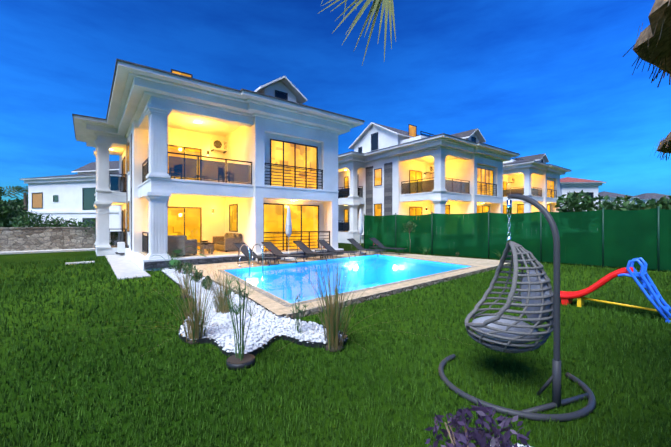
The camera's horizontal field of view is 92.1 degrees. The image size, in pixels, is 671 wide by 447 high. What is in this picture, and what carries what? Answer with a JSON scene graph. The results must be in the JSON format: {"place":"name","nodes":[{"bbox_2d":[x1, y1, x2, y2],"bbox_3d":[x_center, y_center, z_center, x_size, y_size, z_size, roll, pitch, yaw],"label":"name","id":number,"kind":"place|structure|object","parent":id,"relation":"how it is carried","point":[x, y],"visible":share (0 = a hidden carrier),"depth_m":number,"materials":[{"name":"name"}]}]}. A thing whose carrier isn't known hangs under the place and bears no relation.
{"place":"outdoors","nodes":[
{"label":"outdoors","id":0,"kind":"place"},
{"bbox_2d":[2,186,27,224],"bbox_3d":[-37.711,-1.380,39.229,4.858,6.292,5.105,0,0,-38],"label":"palm tree","id":1,"kind":"object","parent":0,"point":[24,196],"visible":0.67,"depth_m":38.87,"materials":[{"name":"green plant"}]},
{"bbox_2d":[0,248,150,279],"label":"walkway","id":2,"kind":"structure","parent":0,"point":[123,266],"depth_m":14.09,"materials":[{"name":"concrete"}]},
{"bbox_2d":[0,225,670,446],"bbox_3d":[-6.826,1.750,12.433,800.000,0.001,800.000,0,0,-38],"label":"lawn","id":3,"kind":"structure","parent":0,"point":[85,255],"depth_m":3.85,"materials":[{"name":"green plant"}]},
{"bbox_2d":[0,187,27,223],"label":"tree","id":4,"kind":"object","parent":3,"relation":"on","point":[8,208],"visible":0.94,"depth_m":23.32,"materials":[{"name":"green plant"}]},
{"bbox_2d":[0,196,27,226],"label":"treeline","id":5,"kind":"object","parent":3,"relation":"on","point":[9,223],"visible":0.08,"depth_m":49.17,"materials":[{"name":"green plant"}]},
{"bbox_2d":[12,210,46,226],"bbox_3d":[-21.366,0.399,22.632,1.924,2.707,2.284,0,0,-38],"label":"bush","id":6,"kind":"object","parent":3,"relation":"on","point":[22,217],"visible":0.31,"depth_m":22.26,"materials":[{"name":"green plant"}]},
{"bbox_2d":[0,227,94,251],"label":"stone wall","id":7,"kind":"structure","parent":3,"relation":"on","point":[29,238],"depth_m":20.25,"materials":[{"name":"grey stone"}]},
{"bbox_2d":[0,214,95,236],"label":"hedge","id":8,"kind":"object","parent":3,"relation":"on","point":[40,220],"visible":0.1,"depth_m":21.19,"materials":[{"name":"green plant"}]},
{"bbox_2d":[38,215,66,226],"bbox_3d":[-19.932,0.539,22.928,1.691,2.426,1.921,0,0,-38],"label":"bush","id":9,"kind":"object","parent":3,"relation":"on","point":[57,223],"visible":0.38,"depth_m":22.61,"materials":[{"name":"green plant"}]},
{"bbox_2d":[20,172,118,241],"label":"neighbour house","id":10,"kind":"structure","parent":3,"relation":"on","point":[67,197],"depth_m":30.60,"materials":[{"name":"white paint"}]},
{"bbox_2d":[71,161,118,175],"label":"roof","id":11,"kind":"structure","parent":10,"relation":"on","point":[89,168],"depth_m":33.28,"materials":[{"name":"grey tile"}]},
{"bbox_2d":[63,220,85,226],"bbox_3d":[-18.782,0.744,23.287,1.608,2.018,1.855,0,0,-12],"label":"bush","id":12,"kind":"object","parent":3,"relation":"on","point":[72,225],"visible":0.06,"depth_m":22.95,"materials":[{"name":"green plant"}]},
{"bbox_2d":[127,266,192,298],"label":"ornamental grass","id":13,"kind":"object","parent":3,"relation":"on","point":[186,277],"depth_m":7.61,"materials":[{"name":"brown plant"}]},
{"bbox_2d":[172,260,186,272],"bbox_3d":[-5.254,1.486,10.878,0.453,0.532,0.376,0,0,3],"label":"shrub","id":14,"kind":"object","parent":3,"relation":"on","point":[178,266],"visible":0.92,"depth_m":10.84,"materials":[{"name":"green plant"}]},
{"bbox_2d":[182,262,195,275],"bbox_3d":[-4.578,1.470,10.098,0.463,0.566,0.430,0,0,-38],"label":"shrub","id":15,"kind":"object","parent":3,"relation":"on","point":[189,267],"visible":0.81,"depth_m":10.04,"materials":[{"name":"green plant"}]},
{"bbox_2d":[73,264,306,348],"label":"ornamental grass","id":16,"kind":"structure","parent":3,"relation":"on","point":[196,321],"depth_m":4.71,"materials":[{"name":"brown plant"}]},
{"bbox_2d":[190,269,202,280],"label":"shrub","id":17,"kind":"object","parent":3,"relation":"on","point":[196,276],"visible":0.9,"depth_m":9.16,"materials":[{"name":"green plant"}]},
{"bbox_2d":[72,58,364,270],"bbox_3d":[-7.993,-3.090,19.415,12.150,10.280,15.500,0,0,-38],"label":"villa","id":18,"kind":"object","parent":3,"relation":"on","point":[269,151],"visible":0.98,"depth_m":15.30,"materials":[{"name":"paint"}]},
{"bbox_2d":[167,235,196,256],"bbox_3d":[-6.346,0.905,13.366,0.860,0.851,0.805,0,0,12],"label":"rattan armchair","id":19,"kind":"object","parent":18,"relation":"on","point":[179,242],"visible":0.9,"depth_m":13.01,"materials":[{"name":"grey"}]},
{"bbox_2d":[197,240,213,251],"bbox_3d":[-6.197,1.070,15.310,0.600,0.520,1.000,0,0,-38],"label":"rattan coffee table","id":20,"kind":"object","parent":18,"relation":"on","point":[200,243],"visible":0.48,"depth_m":15.17,"materials":[{"name":"brown wicker"}]},
{"bbox_2d":[200,242,212,254],"bbox_3d":[-5.614,1.080,14.056,0.450,0.500,0.450,0,0,-38],"label":"rattan side table","id":21,"kind":"object","parent":18,"relation":"on","point":[208,245],"visible":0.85,"depth_m":13.97,"materials":[{"name":"brown wicker"}]},
{"bbox_2d":[213,233,241,251],"bbox_3d":[-5.363,0.905,15.951,0.805,0.851,1.910,0,0,-38],"label":"rattan sofa","id":22,"kind":"object","parent":18,"relation":"on","point":[226,242],"visible":0.9,"depth_m":15.40,"materials":[{"name":"brown wicker"}]},
{"bbox_2d":[226,353,254,370],"bbox_3d":[-1.175,1.711,4.008,0.340,0.079,0.340,0,0,-38],"label":"planter ring","id":23,"kind":"object","parent":3,"relation":"on","point":[248,361],"visible":0.85,"depth_m":3.92,"materials":[{"name":"black"}]},
{"bbox_2d":[180,264,303,313],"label":"ornamental grass","id":24,"kind":"object","parent":3,"relation":"on","point":[220,301],"depth_m":6.05,"materials":[{"name":"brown plant"}]},
{"bbox_2d":[211,267,274,360],"bbox_3d":[-1.147,1.161,4.039,0.918,1.219,0.959,0,0,-38],"label":"papyrus plant","id":25,"kind":"object","parent":3,"relation":"on","point":[239,291],"visible":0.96,"depth_m":4.00,"materials":[{"name":"green plant"}]},
{"bbox_2d":[162,268,347,356],"bbox_3d":[-3.510,1.723,8.060,2.011,0.095,9.824,0,0,-38],"label":"pebble bed","id":26,"kind":"object","parent":3,"relation":"on","point":[294,340],"visible":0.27,"depth_m":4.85,"materials":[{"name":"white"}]},
{"bbox_2d":[144,246,206,268],"bbox_3d":[-6.011,1.294,12.047,2.310,0.860,1.898,0,0,22],"label":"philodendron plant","id":27,"kind":"object","parent":26,"relation":"on","point":[172,261],"visible":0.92,"depth_m":11.95,"materials":[{"name":"green plant"}]},
{"bbox_2d":[201,276,211,289],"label":"shrub","id":28,"kind":"object","parent":26,"relation":"on","point":[204,283],"visible":0.65,"depth_m":8.09,"materials":[{"name":"green plant"}]},
{"bbox_2d":[279,288,317,332],"bbox_3d":[-0.509,1.402,4.919,0.814,0.736,0.818,0,0,25],"label":"papyrus plant","id":29,"kind":"object","parent":3,"relation":"on","point":[298,312],"visible":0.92,"depth_m":4.99,"materials":[{"name":"green plant"}]},
{"bbox_2d":[317,0,395,64],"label":"palm tree","id":30,"kind":"object","parent":3,"relation":"on","point":[386,4],"visible":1,"depth_m":1.43,"materials":[{"name":"green plant"}]},
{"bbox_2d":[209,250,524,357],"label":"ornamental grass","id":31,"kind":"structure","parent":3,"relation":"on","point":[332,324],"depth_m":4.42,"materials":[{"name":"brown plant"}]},
{"bbox_2d":[402,221,416,253],"bbox_3d":[4.075,0.783,17.968,0.791,1.937,0.812,0,0,-38],"label":"sapling tree","id":32,"kind":"object","parent":3,"relation":"on","point":[410,226],"visible":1,"depth_m":17.91,"materials":[{"name":"green plant"}]},
{"bbox_2d":[338,122,519,243],"bbox_3d":[6.289,-3.365,30.125,12.150,10.830,15.500,0,0,-38],"label":"villa","id":33,"kind":"object","parent":3,"relation":"on","point":[383,170],"visible":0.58,"depth_m":26.58,"materials":[{"name":"paint"}]},
{"bbox_2d":[425,399,530,446],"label":"purple shrub","id":34,"kind":"object","parent":3,"relation":"on","point":[478,435],"visible":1,"depth_m":1.98,"materials":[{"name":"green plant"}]},
{"bbox_2d":[438,194,595,421],"bbox_3d":[1.849,0.711,3.421,1.499,2.075,1.152,0,0,25],"label":"hanging chair stand","id":35,"kind":"object","parent":3,"relation":"on","point":[555,378],"visible":0.96,"depth_m":3.06,"materials":[{"name":"metal"}]},
{"bbox_2d":[465,199,552,352],"bbox_3d":[1.916,0.535,3.583,0.921,1.710,0.902,0,0,-38],"label":"hanging chair","id":36,"kind":"object","parent":35,"relation":"attached to","point":[500,331],"visible":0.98,"depth_m":3.31,"materials":[{"name":"grey wicker"}]},
{"bbox_2d":[364,206,670,271],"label":"fence","id":37,"kind":"object","parent":3,"relation":"on","point":[620,238],"visible":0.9,"depth_m":14.29,"materials":[{"name":"green fabric"}]},
{"bbox_2d":[503,153,570,225],"bbox_3d":[20.757,-3.815,43.876,12.150,11.730,15.500,0,0,-38],"label":"villa","id":38,"kind":"object","parent":3,"relation":"on","point":[536,177],"visible":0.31,"depth_m":39.13,"materials":[{"name":"paint"}]},
{"bbox_2d":[560,177,605,230],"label":"red roof house","id":39,"kind":"structure","parent":3,"relation":"on","point":[576,185],"depth_m":44.88,"materials":[{"name":"paint"}]},
{"bbox_2d":[554,190,670,220],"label":"hedge","id":40,"kind":"object","parent":3,"relation":"on","point":[663,202],"visible":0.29,"depth_m":28.21,"materials":[{"name":"green plant"}]},
{"bbox_2d":[560,257,670,322],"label":"toddler slide","id":41,"kind":"object","parent":3,"relation":"on","point":[628,270],"visible":0.98,"depth_m":6.22,"materials":[{"name":"red"}]},
{"bbox_2d":[598,198,655,209],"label":"treeline","id":42,"kind":"object","parent":3,"relation":"on","point":[651,202],"depth_m":56.24,"materials":[{"name":"green plant"}]},
{"bbox_2d":[623,0,670,87],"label":"thatch parasol","id":43,"kind":"object","parent":3,"relation":"on","point":[652,45],"visible":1,"depth_m":1.59,"materials":[{"name":"brown plant"}]},
{"bbox_2d":[650,132,670,160],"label":"thatch parasol","id":44,"kind":"object","parent":3,"relation":"on","point":[664,146],"visible":1,"depth_m":3.38,"materials":[{"name":"brown plant"}]},
{"bbox_2d":[0,0,670,201],"label":"sky","id":45,"kind":"structure","parent":0,"point":[553,78],"materials":[{"name":"blue"}]},
{"bbox_2d":[228,256,460,301],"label":"pool water","id":46,"kind":"structure","parent":0,"point":[382,260],"depth_m":11.12,"materials":[{"name":"blue liquid"}]},
{"bbox_2d":[183,250,510,318],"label":"pool deck paving","id":47,"kind":"structure","parent":0,"point":[257,296],"depth_m":9.37,"materials":[{"name":"stone"}]},
{"bbox_2d":[239,243,262,288],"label":"pool ladder rails","id":48,"kind":"object","parent":47,"relation":"on","point":[252,258],"visible":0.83,"depth_m":11.98,"materials":[{"name":"silver metal"}]},
{"bbox_2d":[234,242,281,265],"bbox_3d":[-3.116,1.215,12.969,1.936,0.840,0.656,0,0,24],"label":"sun lounger","id":49,"kind":"object","parent":47,"relation":"on","point":[244,250],"visible":0.81,"depth_m":13.08,"materials":[{"name":"grey plastic"}]},
{"bbox_2d":[261,249,274,263],"bbox_3d":[-2.785,1.350,13.328,0.440,0.560,0.440,0,0,-38],"label":"side table","id":50,"kind":"object","parent":47,"relation":"on","point":[270,254],"visible":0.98,"depth_m":13.30,"materials":[{"name":"grey"}]},
{"bbox_2d":[261,241,307,263],"bbox_3d":[-2.164,1.215,13.700,1.936,0.840,0.656,0,0,24],"label":"sun lounger","id":51,"kind":"object","parent":47,"relation":"on","point":[275,250],"visible":0.96,"depth_m":13.84,"materials":[{"name":"grey plastic"}]},
{"bbox_2d":[281,205,294,260],"bbox_3d":[-2.098,0.405,14.486,0.500,2.450,0.500,0,0,-38],"label":"closed parasol","id":52,"kind":"object","parent":47,"relation":"on","point":[288,227],"visible":0.94,"depth_m":14.42,"materials":[{"name":"white fabric"}]},
{"bbox_2d":[293,240,336,260],"bbox_3d":[-0.950,1.215,14.612,1.936,0.840,0.656,0,0,26],"label":"sun lounger","id":53,"kind":"object","parent":47,"relation":"on","point":[302,246],"visible":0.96,"depth_m":14.74,"materials":[{"name":"grey plastic"}]},
{"bbox_2d":[315,246,327,258],"bbox_3d":[-0.655,1.350,15.152,0.440,0.560,0.440,0,0,-38],"label":"side table","id":54,"kind":"object","parent":47,"relation":"on","point":[320,251],"visible":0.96,"depth_m":15.10,"materials":[{"name":"grey"}]},
{"bbox_2d":[317,239,358,258],"bbox_3d":[0.105,1.215,15.403,1.936,0.840,0.656,0,0,28],"label":"sun lounger","id":55,"kind":"object","parent":47,"relation":"on","point":[326,245],"visible":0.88,"depth_m":15.53,"materials":[{"name":"grey plastic"}]},
{"bbox_2d":[224,255,470,302],"bbox_3d":[0.642,2.363,11.786,9.384,1.474,5.485,0,0,-43],"label":"pool basin","id":56,"kind":"object","parent":47,"relation":"in","point":[299,285],"depth_m":14.22,"materials":[{"name":"tile"}]},
{"bbox_2d":[355,208,366,254],"bbox_3d":[1.322,0.405,17.174,0.500,2.450,0.500,0,0,-38],"label":"closed parasol","id":57,"kind":"object","parent":47,"relation":"on","point":[360,225],"visible":0.92,"depth_m":17.11,"materials":[{"name":"white fabric"}]},
{"bbox_2d":[347,238,384,255],"bbox_3d":[1.577,1.215,16.500,1.936,0.840,0.656,0,0,32],"label":"sun lounger","id":58,"kind":"object","parent":47,"relation":"on","point":[356,244],"visible":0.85,"depth_m":16.67,"materials":[{"name":"grey plastic"}]},
{"bbox_2d":[369,238,406,254],"bbox_3d":[2.827,1.215,17.445,1.936,0.840,0.656,0,0,34],"label":"sun lounger","id":59,"kind":"object","parent":47,"relation":"on","point":[377,243],"visible":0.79,"depth_m":17.66,"materials":[{"name":"grey plastic"}]},
{"bbox_2d":[598,191,638,207],"bbox_3d":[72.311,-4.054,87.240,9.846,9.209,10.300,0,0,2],"label":"mountain","id":60,"kind":"structure","parent":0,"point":[612,196],"depth_m":83.37,"materials":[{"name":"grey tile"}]},
{"bbox_2d":[635,193,669,204],"bbox_3d":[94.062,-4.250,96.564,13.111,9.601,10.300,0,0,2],"label":"mountain","id":61,"kind":"structure","parent":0,"point":[645,197],"depth_m":93.63,"materials":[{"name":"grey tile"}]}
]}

